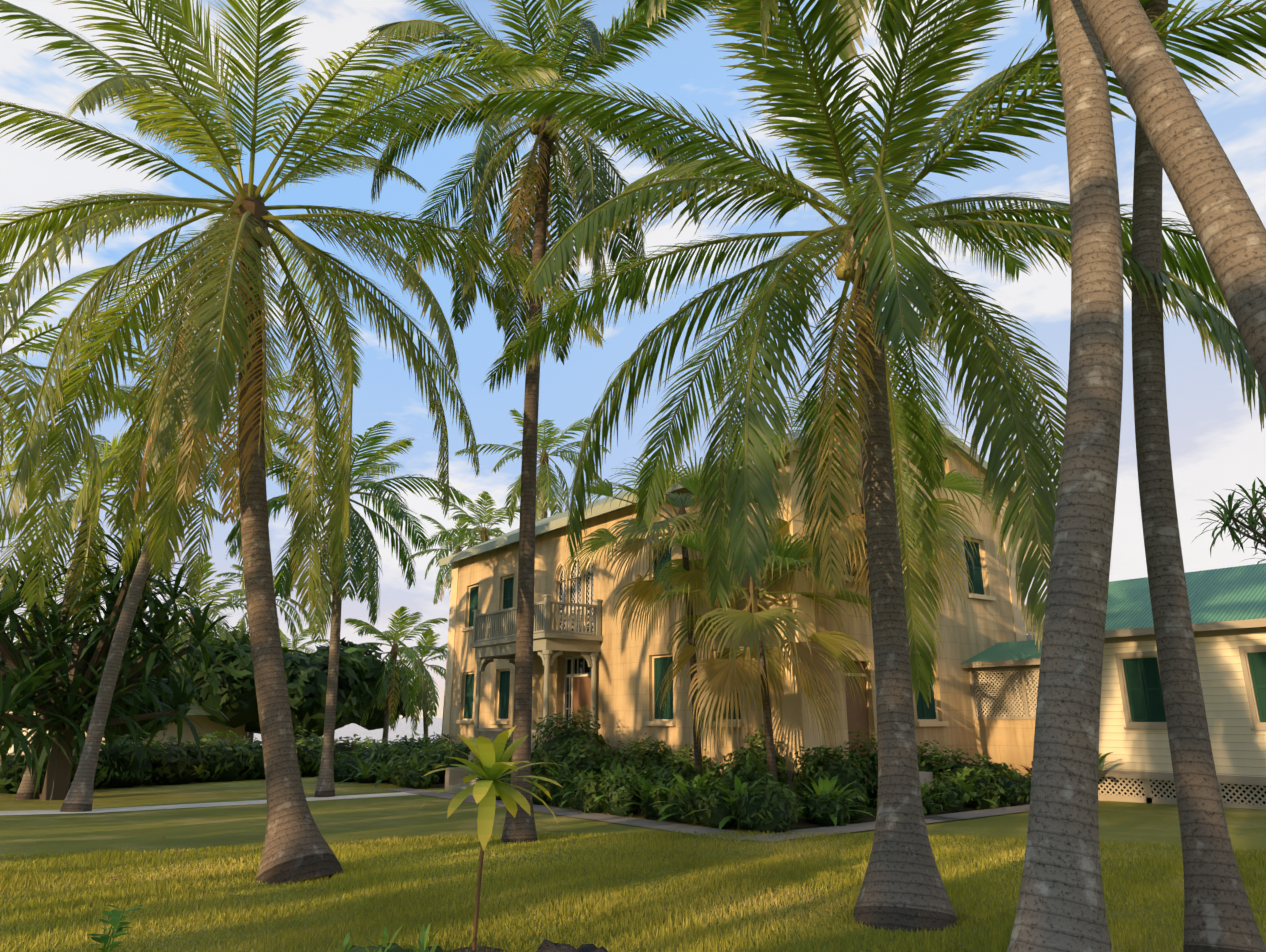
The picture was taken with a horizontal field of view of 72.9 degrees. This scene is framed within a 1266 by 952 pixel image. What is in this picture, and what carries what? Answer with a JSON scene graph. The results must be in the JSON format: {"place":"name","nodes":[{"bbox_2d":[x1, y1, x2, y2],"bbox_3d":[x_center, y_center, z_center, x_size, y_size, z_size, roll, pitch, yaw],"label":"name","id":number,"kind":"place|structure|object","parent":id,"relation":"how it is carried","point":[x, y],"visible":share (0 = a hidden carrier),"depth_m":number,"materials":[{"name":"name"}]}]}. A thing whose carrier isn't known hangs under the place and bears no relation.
{"place":"outdoors","nodes":[
{"label":"outdoors","id":0,"kind":"place"},
{"bbox_2d":[253,718,442,747],"bbox_3d":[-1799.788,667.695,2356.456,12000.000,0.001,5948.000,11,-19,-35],"label":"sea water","id":1,"kind":"structure","parent":0,"point":[403,728],"depth_m":214.74,"materials":[{"name":"white liquid"}]},
{"bbox_2d":[0,0,1265,951],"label":"palm","id":2,"kind":"object","parent":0,"point":[194,400],"depth_m":11.03,"materials":[{"name":"green plant"}]},
{"bbox_2d":[217,118,890,280],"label":"coconuts","id":3,"kind":"object","parent":2,"relation":"attached to","point":[839,273],"visible":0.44,"depth_m":13.56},
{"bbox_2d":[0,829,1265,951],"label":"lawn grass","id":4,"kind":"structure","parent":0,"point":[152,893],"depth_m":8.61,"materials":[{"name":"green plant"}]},
{"bbox_2d":[0,774,1265,951],"bbox_3d":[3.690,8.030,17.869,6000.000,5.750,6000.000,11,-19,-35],"label":"lawn","id":5,"kind":"structure","parent":0,"point":[359,819],"depth_m":14.23,"materials":[{"name":"green plant"}]},
{"bbox_2d":[0,711,50,765],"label":"sign","id":6,"kind":"object","parent":5,"relation":"on","point":[11,751],"visible":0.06,"depth_m":23.75,"materials":[{"name":"white"}]},
{"bbox_2d":[85,661,244,749],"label":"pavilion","id":7,"kind":"structure","parent":5,"relation":"on","point":[207,724],"depth_m":40.34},
{"bbox_2d":[0,792,418,814],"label":"concrete path","id":8,"kind":"structure","parent":5,"relation":"on","point":[103,810],"depth_m":20.40,"materials":[{"name":"grey concrete"}]},
{"bbox_2d":[348,943,442,951],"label":"soil","id":9,"kind":"structure","parent":5,"relation":"on","point":[397,948],"depth_m":6.34,"materials":[{"name":"brown soil"}]},
{"bbox_2d":[536,939,607,951],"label":"lava rocks","id":10,"kind":"object","parent":5,"relation":"on","point":[546,945],"visible":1,"depth_m":5.61,"materials":[{"name":"grey stone"}]},
{"bbox_2d":[88,725,1120,951],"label":"plants","id":11,"kind":"object","parent":5,"relation":"on","point":[492,758],"visible":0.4,"depth_m":6.72,"materials":[{"name":"green plant"}]},
{"bbox_2d":[0,477,1265,799],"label":"hedge trees","id":12,"kind":"object","parent":5,"relation":"on","point":[152,697],"visible":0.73,"depth_m":27.30,"materials":[{"name":"green plant"}]},
{"bbox_2d":[393,783,1029,830],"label":"bed mulch","id":13,"kind":"object","parent":5,"relation":"on","point":[802,822],"visible":0.12,"depth_m":16.02,"materials":[{"name":"brown soil"}]},
{"bbox_2d":[381,706,1031,832],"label":"bed shrubs","id":14,"kind":"object","parent":13,"relation":"on","point":[761,808],"visible":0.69,"depth_m":17.55,"materials":[{"name":"green plant"}]},
{"bbox_2d":[385,788,1101,841],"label":"garden curb","id":15,"kind":"structure","parent":5,"relation":"on","point":[684,828],"depth_m":15.77,"materials":[{"name":"grey concrete"}]},
{"bbox_2d":[439,393,1050,806],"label":"house","id":16,"kind":"structure","parent":5,"relation":"on","point":[585,653],"depth_m":24.10,"materials":[{"name":"paint"}]},
{"bbox_2d":[961,563,1265,809],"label":"annex","id":17,"kind":"object","parent":5,"relation":"on","point":[1227,606],"visible":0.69,"depth_m":18.91,"materials":[{"name":"beige wood"}]},
{"bbox_2d":[0,0,1265,717],"label":"sky","id":18,"kind":"structure","parent":0,"point":[1216,445],"materials":[{"name":"blue"}]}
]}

